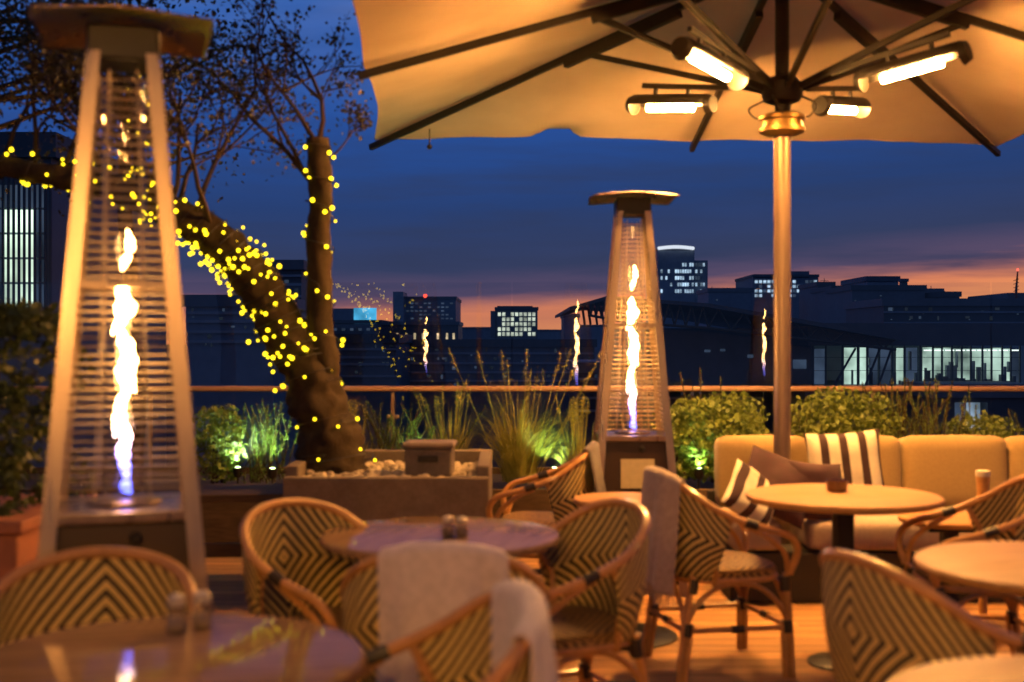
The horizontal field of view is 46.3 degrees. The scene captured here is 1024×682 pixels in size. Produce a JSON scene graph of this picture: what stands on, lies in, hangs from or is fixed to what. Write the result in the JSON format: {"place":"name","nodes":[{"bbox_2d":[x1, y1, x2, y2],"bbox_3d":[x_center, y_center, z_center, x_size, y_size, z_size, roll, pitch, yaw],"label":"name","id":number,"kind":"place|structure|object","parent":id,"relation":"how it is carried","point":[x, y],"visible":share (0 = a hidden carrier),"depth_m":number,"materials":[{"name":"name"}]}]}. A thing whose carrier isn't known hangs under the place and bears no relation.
{"place":"outdoors","nodes":[
{"label":"outdoors","id":0,"kind":"place"},
{"bbox_2d":[0,132,173,466],"bbox_3d":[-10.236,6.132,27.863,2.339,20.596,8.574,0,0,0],"label":"office building","id":1,"kind":"structure","parent":0,"point":[34,229],"depth_m":24.00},
{"bbox_2d":[15,259,22,281],"bbox_3d":[-9.865,-1.407,23.960,0.159,0.447,0.060,0,0,0],"label":"window","id":2,"kind":"structure","parent":1,"relation":"in","point":[21,260],"depth_m":23.93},
{"bbox_2d":[36,259,43,281],"bbox_3d":[-9.454,-1.407,23.960,0.159,0.447,0.060,0,0,0],"label":"window","id":3,"kind":"structure","parent":1,"relation":"in","point":[37,260],"depth_m":23.93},
{"bbox_2d":[166,348,178,466],"bbox_3d":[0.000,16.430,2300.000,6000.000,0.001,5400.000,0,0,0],"label":"ground","id":4,"kind":"structure","parent":0,"point":[170,435],"depth_m":222.30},
{"bbox_2d":[269,260,306,299],"bbox_3d":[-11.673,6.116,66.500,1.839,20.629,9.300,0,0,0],"label":"office building","id":5,"kind":"structure","parent":4,"relation":"on","point":[292,272],"depth_m":62.00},
{"bbox_2d":[841,276,899,285],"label":"office building","id":6,"kind":"structure","parent":4,"relation":"on","point":[878,280],"depth_m":120.00,"materials":[{"name":"stone"}]},
{"bbox_2d":[826,285,926,322],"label":"office building","id":7,"kind":"structure","parent":4,"relation":"on","point":[838,297],"depth_m":115.00,"materials":[{"name":"stone"}]},
{"bbox_2d":[925,290,961,297],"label":"office building","id":8,"kind":"structure","parent":4,"relation":"on","point":[949,294],"depth_m":111.85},
{"bbox_2d":[181,295,306,466],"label":"office building","id":9,"kind":"structure","parent":0,"point":[219,332],"depth_m":50.00,"materials":[{"name":"stone"}]},
{"bbox_2d":[333,308,385,333],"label":"office building","id":10,"kind":"structure","parent":0,"point":[355,321],"depth_m":180.00,"materials":[{"name":"stone"}]},
{"bbox_2d":[334,334,412,448],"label":"office building","id":11,"kind":"structure","parent":0,"point":[374,359],"depth_m":66.00,"materials":[{"name":"black"}]},
{"bbox_2d":[380,321,462,338],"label":"office building","id":12,"kind":"structure","parent":0,"point":[434,329],"depth_m":170.00,"materials":[{"name":"black"}]},
{"bbox_2d":[393,292,461,321],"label":"office building","id":13,"kind":"structure","parent":0,"point":[424,307],"depth_m":210.00,"materials":[{"name":"stone"}]},
{"bbox_2d":[462,327,494,338],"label":"office building","id":14,"kind":"structure","parent":0,"point":[476,332],"depth_m":290.00,"materials":[{"name":"stone"}]},
{"bbox_2d":[410,339,596,466],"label":"office building","id":15,"kind":"structure","parent":0,"point":[431,364],"depth_m":75.00,"materials":[{"name":"stone"}]},
{"bbox_2d":[0,0,1023,344],"label":"sky","id":16,"kind":"structure","parent":0,"point":[488,223],"materials":[{"name":"blue"}]},
{"bbox_2d":[491,306,538,338],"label":"office building","id":17,"kind":"structure","parent":0,"point":[514,322],"depth_m":200.00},
{"bbox_2d":[538,329,560,338],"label":"office building","id":18,"kind":"structure","parent":0,"point":[548,334],"depth_m":300.00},
{"bbox_2d":[560,314,579,338],"bbox_3d":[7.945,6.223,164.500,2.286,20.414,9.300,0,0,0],"label":"office building","id":19,"kind":"structure","parent":0,"point":[569,326],"depth_m":160.00,"materials":[{"name":"stone"}]},
{"bbox_2d":[579,324,645,359],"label":"office building","id":20,"kind":"structure","parent":0,"point":[590,331],"depth_m":320.00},
{"bbox_2d":[205,557,1023,681],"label":"deck","id":21,"kind":"structure","parent":0,"point":[717,657],"depth_m":5.72,"materials":[{"name":"brown wood"}]},
{"bbox_2d":[0,493,98,580],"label":"hedge planter","id":22,"kind":"object","parent":21,"relation":"on","point":[19,537],"visible":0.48,"depth_m":4.63,"materials":[{"name":"ceramic"}]},
{"bbox_2d":[0,297,97,516],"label":"hedge","id":23,"kind":"object","parent":22,"relation":"in","point":[31,323],"visible":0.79,"depth_m":4.80,"materials":[{"name":"green plant"}]},
{"bbox_2d":[0,546,201,644],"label":"rattan armchair","id":24,"kind":"object","parent":21,"relation":"on","point":[71,588],"visible":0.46,"depth_m":3.26,"materials":[{"name":"wicker"}]},
{"bbox_2d":[27,4,213,611],"bbox_3d":[-1.180,0.220,3.640,0.593,2.419,0.593,0,0,-17],"label":"pyramid heater","id":25,"kind":"object","parent":21,"relation":"on","point":[121,39],"visible":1,"depth_m":3.52,"materials":[{"name":"metal"}]},
{"bbox_2d":[0,614,363,681],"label":"round table","id":26,"kind":"object","parent":21,"relation":"on","point":[239,648],"visible":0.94,"depth_m":2.61,"materials":[{"name":"brown wood"}]},
{"bbox_2d":[166,593,185,633],"bbox_3d":[-0.785,0.636,2.800,0.046,0.088,0.046,0,0,0],"label":"shaker","id":27,"kind":"object","parent":26,"relation":"on","point":[175,623],"visible":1,"depth_m":2.79,"materials":[{"name":"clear glass"}]},
{"bbox_2d":[192,591,211,629],"bbox_3d":[-0.735,0.637,2.840,0.046,0.086,0.046,0,0,0],"label":"shaker","id":28,"kind":"object","parent":26,"relation":"on","point":[201,619],"visible":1,"depth_m":2.83,"materials":[{"name":"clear glass"}]},
{"bbox_2d":[139,483,282,557],"bbox_3d":[-1.600,1.133,6.780,0.950,0.592,0.500,0,0,-4],"label":"wooden bench","id":29,"kind":"object","parent":21,"relation":"on","point":[223,493],"visible":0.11,"depth_m":6.58,"materials":[{"name":"brown wood"}]},
{"bbox_2d":[240,498,367,681],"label":"rattan armchair","id":30,"kind":"object","parent":21,"relation":"on","point":[292,569],"visible":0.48,"depth_m":4.25,"materials":[{"name":"wicker"}]},
{"bbox_2d":[0,467,714,542],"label":"planter trough","id":31,"kind":"object","parent":21,"relation":"on","point":[221,522],"visible":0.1,"depth_m":8.30,"materials":[{"name":"brown wood"}]},
{"bbox_2d":[0,0,236,362],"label":"dark tree","id":32,"kind":"object","parent":31,"relation":"in","point":[9,39],"visible":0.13,"depth_m":7.94,"materials":[{"name":"green plant"}]},
{"bbox_2d":[0,0,302,487],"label":"dark tree","id":33,"kind":"object","parent":31,"relation":"in","point":[132,324],"visible":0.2,"depth_m":8.56,"materials":[{"name":"green plant"}]},
{"bbox_2d":[193,403,246,483],"bbox_3d":[-2.127,0.747,8.703,0.409,0.587,0.409,0,0,0],"label":"box bush","id":34,"kind":"object","parent":31,"relation":"in","point":[217,458],"visible":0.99,"depth_m":8.64,"materials":[{"name":"green plant"}]},
{"bbox_2d":[237,399,297,483],"bbox_3d":[-1.813,0.728,8.689,0.473,0.609,0.761,0,0,18],"label":"rosemary bush","id":35,"kind":"object","parent":31,"relation":"in","point":[258,470],"visible":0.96,"depth_m":8.72,"materials":[{"name":"green plant"}]},
{"bbox_2d":[348,400,393,448],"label":"ornamental grass","id":36,"kind":"object","parent":31,"relation":"in","point":[355,415],"depth_m":9.17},
{"bbox_2d":[361,404,485,448],"bbox_3d":[-0.874,0.739,8.932,0.958,0.588,1.076,0,0,34],"label":"rosemary bush","id":37,"kind":"object","parent":31,"relation":"in","point":[398,435],"visible":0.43,"depth_m":8.83,"materials":[{"name":"green plant"}]},
{"bbox_2d":[409,379,510,448],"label":"ornamental grass","id":38,"kind":"object","parent":31,"relation":"in","point":[458,397],"depth_m":9.06,"materials":[{"name":"plant"}]},
{"bbox_2d":[439,348,600,483],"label":"ornamental grass","id":39,"kind":"object","parent":31,"relation":"in","point":[517,455],"depth_m":8.69,"materials":[{"name":"plant"}]},
{"bbox_2d":[543,395,593,464],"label":"ornamental grass","id":40,"kind":"object","parent":31,"relation":"in","point":[574,452],"depth_m":8.58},
{"bbox_2d":[650,404,693,478],"bbox_3d":[1.147,0.749,8.597,0.333,0.613,0.323,0,0,0],"label":"box bush","id":41,"kind":"object","parent":31,"relation":"in","point":[676,430],"visible":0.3,"depth_m":8.54,"materials":[{"name":"green plant"}]},
{"bbox_2d":[680,367,722,479],"bbox_3d":[1.389,0.613,8.899,0.219,0.836,0.415,0,0,-23],"label":"rosemary bush","id":42,"kind":"object","parent":31,"relation":"in","point":[701,416],"visible":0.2,"depth_m":8.92,"materials":[{"name":"green plant"}]},
{"bbox_2d":[670,389,769,483],"bbox_3d":[1.541,0.706,8.749,0.886,0.718,0.767,0,0,0],"label":"box bush","id":43,"kind":"object","parent":31,"relation":"in","point":[714,407],"visible":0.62,"depth_m":8.58,"materials":[{"name":"green plant"}]},
{"bbox_2d":[791,404,816,437],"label":"rosemary bush","id":44,"kind":"object","parent":31,"relation":"in","point":[800,430],"visible":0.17,"depth_m":8.66,"materials":[{"name":"green plant"}]},
{"bbox_2d":[791,385,904,438],"bbox_3d":[2.414,0.702,8.809,0.868,0.770,0.883,0,0,0],"label":"box bush","id":45,"kind":"object","parent":31,"relation":"in","point":[843,406],"visible":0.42,"depth_m":8.63,"materials":[{"name":"green plant"}]},
{"bbox_2d":[861,378,971,436],"bbox_3d":[2.943,0.649,8.813,0.800,0.766,0.624,0,0,27],"label":"rosemary bush","id":46,"kind":"object","parent":31,"relation":"in","point":[926,426],"visible":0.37,"depth_m":8.76,"materials":[{"name":"green plant"}]},
{"bbox_2d":[939,409,1023,438],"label":"box bush","id":47,"kind":"object","parent":31,"relation":"in","point":[990,421],"visible":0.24,"depth_m":8.63,"materials":[{"name":"green plant"}]},
{"bbox_2d":[283,449,491,521],"bbox_3d":[-0.669,1.050,6.850,1.095,0.770,1.000,0,0,0],"label":"tree planter","id":48,"kind":"object","parent":21,"relation":"on","point":[365,498],"visible":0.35,"depth_m":6.35,"materials":[{"name":"concrete"}]},
{"bbox_2d":[0,0,393,474],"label":"olive tree","id":49,"kind":"object","parent":48,"relation":"in","point":[317,395],"visible":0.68,"depth_m":6.73,"materials":[{"name":"brown plant"}]},
{"bbox_2d":[0,147,147,223],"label":"fairy light string","id":50,"kind":"object","parent":49,"relation":"attached to","point":[132,194],"visible":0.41,"depth_m":6.57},
{"bbox_2d":[134,183,265,283],"bbox_3d":[-1.749,-0.607,6.731,0.713,0.576,0.303,0,0,-17],"label":"fairy light string","id":51,"kind":"object","parent":49,"relation":"attached to","point":[192,247],"visible":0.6,"depth_m":6.66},
{"bbox_2d":[217,246,318,391],"bbox_3d":[-1.355,-0.119,6.845,0.645,0.819,0.347,0,0,-7],"label":"fairy light string","id":52,"kind":"object","parent":49,"relation":"attached to","point":[299,320],"visible":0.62,"depth_m":6.73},
{"bbox_2d":[207,237,329,387],"bbox_3d":[-1.350,-0.129,6.825,0.714,0.922,0.394,0,0,0],"label":"fairy light string","id":53,"kind":"object","parent":49,"relation":"attached to","point":[279,266],"visible":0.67,"depth_m":6.71,"materials":[{"name":"plastic"}]},
{"bbox_2d":[301,143,344,347],"bbox_3d":[-1.082,-0.509,6.853,0.248,1.267,0.201,0,0,0],"label":"fairy light string","id":54,"kind":"object","parent":49,"relation":"attached to","point":[312,200],"visible":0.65,"depth_m":6.79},
{"bbox_2d":[289,378,375,461],"bbox_3d":[-1.024,0.523,6.862,0.498,0.627,0.483,0,0,0],"label":"fairy light string","id":55,"kind":"object","parent":49,"relation":"attached to","point":[340,421],"visible":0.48,"depth_m":6.70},
{"bbox_2d":[303,460,477,475],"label":"pebbles","id":56,"kind":"object","parent":48,"relation":"in","point":[387,468],"visible":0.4,"depth_m":6.69,"materials":[{"name":"stone"}]},
{"bbox_2d":[402,439,457,475],"bbox_3d":[-0.452,0.645,6.620,0.285,0.184,0.230,0,0,3],"label":"storage box","id":57,"kind":"object","parent":56,"relation":"on","point":[431,457],"visible":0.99,"depth_m":6.52,"materials":[{"name":"wood"}]},
{"bbox_2d":[318,516,559,559],"bbox_3d":[-0.255,1.055,4.230,0.850,0.750,0.850,0,0,20],"label":"round table","id":58,"kind":"object","parent":21,"relation":"on","point":[514,538],"visible":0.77,"depth_m":4.19,"materials":[{"name":"brown wood"}]},
{"bbox_2d":[441,516,454,537],"bbox_3d":[-0.222,0.644,4.160,0.046,0.072,0.046,0,0,0],"label":"shaker","id":59,"kind":"object","parent":58,"relation":"on","point":[449,532],"visible":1,"depth_m":4.15,"materials":[{"name":"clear glass"}]},
{"bbox_2d":[455,516,467,536],"bbox_3d":[-0.175,0.646,4.170,0.046,0.068,0.046,0,0,0],"label":"shaker","id":60,"kind":"object","parent":58,"relation":"on","point":[461,531],"visible":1,"depth_m":4.16,"materials":[{"name":"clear glass"}]},
{"bbox_2d":[351,589,530,681],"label":"rattan armchair","id":61,"kind":"object","parent":21,"relation":"on","point":[454,645],"visible":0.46,"depth_m":2.91,"materials":[{"name":"wicker"}]},
{"bbox_2d":[491,579,557,681],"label":"wool throw","id":62,"kind":"object","parent":61,"relation":"on","point":[519,607],"visible":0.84,"depth_m":2.60,"materials":[{"name":"fabric"}]},
{"bbox_2d":[339,554,549,681],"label":"rattan armchair","id":63,"kind":"object","parent":21,"relation":"on","point":[358,590],"visible":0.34,"depth_m":3.33,"materials":[{"name":"wicker"}]},
{"bbox_2d":[376,541,508,681],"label":"wool throw","id":64,"kind":"object","parent":63,"relation":"hanging from","point":[421,585],"visible":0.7,"depth_m":3.25,"materials":[{"name":"fabric"}]},
{"bbox_2d":[16,386,1023,466],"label":"glass balustrade","id":65,"kind":"object","parent":21,"relation":"on","point":[392,389],"visible":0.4,"depth_m":9.89,"materials":[{"name":"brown wood"}]},
{"bbox_2d":[486,451,593,574],"bbox_3d":[0.178,0.997,6.549,0.566,0.870,0.624,0,0,8],"label":"rattan armchair","id":66,"kind":"object","parent":21,"relation":"on","point":[567,483],"visible":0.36,"depth_m":6.30,"materials":[{"name":"wicker"}]},
{"bbox_2d":[582,441,605,492],"bbox_3d":[0.452,0.831,6.524,0.147,0.566,0.438,0,0,8],"label":"wool throw","id":67,"kind":"object","parent":66,"relation":"on","point":[592,448],"visible":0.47,"depth_m":6.40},
{"bbox_2d":[537,498,650,681],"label":"rattan armchair","id":68,"kind":"object","parent":21,"relation":"on","point":[593,564],"visible":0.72,"depth_m":4.18,"materials":[{"name":"wicker"}]},
{"bbox_2d":[573,492,677,649],"bbox_3d":[0.540,1.095,5.800,0.520,0.670,0.520,0,0,0],"label":"side table","id":69,"kind":"object","parent":21,"relation":"on","point":[664,636],"visible":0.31,"depth_m":5.78,"materials":[{"name":"brown wood"}]},
{"bbox_2d":[588,191,686,596],"bbox_3d":[0.700,0.278,6.970,0.570,2.304,0.570,0,0,0],"label":"pyramid heater","id":70,"kind":"object","parent":21,"relation":"on","point":[628,456],"visible":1,"depth_m":6.84,"materials":[{"name":"metal"}]},
{"bbox_2d":[352,0,1023,543],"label":"parasol","id":71,"kind":"object","parent":21,"relation":"on","point":[782,74],"visible":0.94,"depth_m":7.53,"materials":[{"name":"beige fabric"}]},
{"bbox_2d":[642,483,800,681],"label":"rattan armchair","id":72,"kind":"object","parent":21,"relation":"on","point":[705,528],"visible":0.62,"depth_m":5.05,"materials":[{"name":"wicker"}]},
{"bbox_2d":[640,466,685,610],"bbox_3d":[0.607,0.836,5.167,0.179,0.575,0.430,0,0,-18],"label":"wool throw","id":73,"kind":"object","parent":72,"relation":"hanging from","point":[660,499],"visible":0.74,"depth_m":5.05,"materials":[{"name":"fabric"}]},
{"bbox_2d":[745,483,944,671],"bbox_3d":[1.468,1.055,5.310,0.850,0.750,0.850,0,0,-5],"label":"round table","id":74,"kind":"object","parent":21,"relation":"on","point":[843,508],"visible":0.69,"depth_m":5.24,"materials":[{"name":"beige wood"}]},
{"bbox_2d":[825,479,847,491],"bbox_3d":[1.470,0.655,5.420,0.100,0.050,0.100,0,0,0],"label":"votive holder","id":75,"kind":"object","parent":74,"relation":"on","point":[836,485],"visible":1,"depth_m":5.38,"materials":[{"name":"brown glass"}]},
{"bbox_2d":[707,435,1023,601],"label":"sofa","id":76,"kind":"object","parent":21,"relation":"on","point":[945,467],"visible":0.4,"depth_m":7.04,"materials":[{"name":"fabric"}]},
{"bbox_2d":[721,458,773,524],"bbox_3d":[1.300,0.845,6.500,0.320,0.320,0.149,38,-41,-8],"label":"throw pillow","id":77,"kind":"object","parent":76,"relation":"on","point":[745,477],"visible":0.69,"depth_m":6.41,"materials":[{"name":"fabric"}]},
{"bbox_2d":[748,445,808,529],"bbox_3d":[1.460,0.800,6.600,0.400,0.400,0.151,21,-33,13],"label":"throw pillow","id":78,"kind":"object","parent":76,"relation":"on","point":[772,468],"visible":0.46,"depth_m":6.57,"materials":[{"name":"fabric"}]},
{"bbox_2d":[786,459,841,519],"bbox_3d":[1.680,0.830,6.620,0.340,0.340,0.149,6,-21,-14],"label":"throw pillow","id":79,"kind":"object","parent":76,"relation":"on","point":[816,473],"visible":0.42,"depth_m":6.59,"materials":[{"name":"fabric"}]},
{"bbox_2d":[803,429,883,485],"bbox_3d":[1.900,0.725,6.820,0.430,0.430,0.153,-4,-14,4],"label":"throw pillow","id":80,"kind":"object","parent":76,"relation":"on","point":[856,455],"visible":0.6,"depth_m":6.78,"materials":[{"name":"fabric"}]},
{"bbox_2d":[819,549,1023,681],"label":"rattan armchair","id":81,"kind":"object","parent":21,"relation":"on","point":[883,622],"visible":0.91,"depth_m":3.07,"materials":[{"name":"wicker"}]},
{"bbox_2d":[898,510,973,602],"bbox_3d":[2.190,1.155,6.000,0.490,0.550,0.490,0,0,0],"label":"side table","id":82,"kind":"object","parent":21,"relation":"on","point":[954,525],"visible":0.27,"depth_m":5.94,"materials":[{"name":"brown wood"}]},
{"bbox_2d":[887,655,1023,681],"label":"round table","id":83,"kind":"object","parent":21,"relation":"on","point":[1001,668],"visible":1,"depth_m":2.46,"materials":[{"name":"beige wood"}]},
{"bbox_2d":[895,475,1023,654],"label":"rattan armchair","id":84,"kind":"object","parent":21,"relation":"on","point":[996,513],"visible":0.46,"depth_m":5.28,"materials":[{"name":"wicker"}]},
{"bbox_2d":[913,541,1023,595],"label":"round table","id":85,"kind":"object","parent":21,"relation":"on","point":[995,566],"visible":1,"depth_m":3.65,"materials":[{"name":"beige wood"}]},
{"bbox_2d":[975,470,990,613],"bbox_3d":[2.470,1.054,6.280,0.076,0.753,0.076,0,0,0],"label":"wooden post","id":86,"kind":"object","parent":21,"relation":"on","point":[983,481],"visible":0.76,"depth_m":6.26,"materials":[{"name":"wood"}]},
{"bbox_2d":[566,360,762,465],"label":"office building","id":87,"kind":"structure","parent":0,"point":[582,367],"depth_m":58.00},
{"bbox_2d":[646,245,707,327],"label":"office building","id":88,"kind":"structure","parent":0,"point":[682,273],"depth_m":260.00,"materials":[{"name":"glass"}]},
{"bbox_2d":[696,288,754,327],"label":"office building","id":89,"kind":"structure","parent":0,"point":[741,298],"depth_m":150.00,"materials":[{"name":"stone"}]},
{"bbox_2d":[555,296,901,385],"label":"market hall","id":90,"kind":"structure","parent":0,"point":[737,350],"depth_m":50.00,"materials":[{"name":"metal"}]},
{"bbox_2d":[793,360,805,368],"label":"window","id":91,"kind":"structure","parent":90,"relation":"in","point":[797,364],"depth_m":49.93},
{"bbox_2d":[735,271,818,318],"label":"office building","id":92,"kind":"structure","parent":0,"point":[762,284],"depth_m":230.00,"materials":[{"name":"stone"}]},
{"bbox_2d":[798,278,835,320],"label":"office building","id":93,"kind":"structure","parent":0,"point":[805,304],"depth_m":144.76,"materials":[{"name":"stone"}]},
{"bbox_2d":[810,285,841,322],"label":"office building","id":94,"kind":"structure","parent":0,"point":[819,304],"depth_m":135.02,"materials":[{"name":"stone"}]},
{"bbox_2d":[763,323,1023,435],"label":"glass pavilion","id":95,"kind":"structure","parent":0,"point":[960,351],"depth_m":48.04,"materials":[{"name":"glass"}]},
{"bbox_2d":[814,349,824,383],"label":"window","id":96,"kind":"structure","parent":95,"relation":"in","point":[819,363],"depth_m":49.93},
{"bbox_2d":[844,348,856,383],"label":"window","id":97,"kind":"structure","parent":95,"relation":"in","point":[852,365],"depth_m":49.93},
{"bbox_2d":[860,348,865,383],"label":"window","id":98,"kind":"structure","parent":95,"relation":"in","point":[862,350],"depth_m":49.93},
{"bbox_2d":[869,348,877,383],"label":"window","id":99,"kind":"structure","parent":95,"relation":"in","point":[872,352],"depth_m":49.93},
{"bbox_2d":[880,349,890,383],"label":"window","id":100,"kind":"structure","parent":95,"relation":"in","point":[883,353],"depth_m":49.93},
{"bbox_2d":[896,348,902,383],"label":"window","id":101,"kind":"structure","parent":95,"relation":"in","point":[899,351],"depth_m":49.93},
{"bbox_2d":[906,348,916,380],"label":"window","id":102,"kind":"structure","parent":95,"relation":"in","point":[909,374],"depth_m":49.93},
{"bbox_2d":[923,347,931,380],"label":"window","id":103,"kind":"structure","parent":95,"relation":"in","point":[927,362],"depth_m":49.93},
{"bbox_2d":[934,348,940,377],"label":"window","id":104,"kind":"structure","parent":95,"relation":"in","point":[937,361],"depth_m":49.93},
{"bbox_2d":[943,348,950,375],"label":"window","id":105,"kind":"structure","parent":95,"relation":"in","point":[945,353],"depth_m":49.93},
{"bbox_2d":[953,349,960,377],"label":"window","id":106,"kind":"structure","parent":95,"relation":"in","point":[959,352],"depth_m":49.93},
{"bbox_2d":[963,349,969,379],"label":"window","id":107,"kind":"structure","parent":95,"relation":"in","point":[966,361],"depth_m":49.93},
{"bbox_2d":[972,349,980,378],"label":"window","id":108,"kind":"structure","parent":95,"relation":"in","point":[976,353],"depth_m":49.93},
{"bbox_2d":[984,349,989,378],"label":"window","id":109,"kind":"structure","parent":95,"relation":"in","point":[986,353],"depth_m":49.93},
{"bbox_2d":[993,348,1000,380],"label":"window","id":110,"kind":"structure","parent":95,"relation":"in","point":[996,361],"depth_m":49.93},
{"bbox_2d":[1003,349,1009,380],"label":"window","id":111,"kind":"structure","parent":95,"relation":"in","point":[1005,353],"depth_m":49.93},
{"bbox_2d":[1012,349,1018,381],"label":"window","id":112,"kind":"structure","parent":95,"relation":"in","point":[1015,361],"depth_m":49.93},
{"bbox_2d":[843,298,1023,322],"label":"office building","id":113,"kind":"structure","parent":0,"point":[946,310],"depth_m":80.00,"materials":[{"name":"stone"}]},
{"bbox_2d":[901,381,1023,435],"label":"office building","id":114,"kind":"structure","parent":0,"point":[997,403],"depth_m":44.00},
{"bbox_2d":[966,403,979,428],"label":"window","id":115,"kind":"structure","parent":114,"relation":"in","point":[972,411],"depth_m":43.93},
{"bbox_2d":[968,293,1023,297],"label":"office building","id":116,"kind":"structure","parent":0,"point":[1008,295],"depth_m":106.49,"materials":[{"name":"stone"}]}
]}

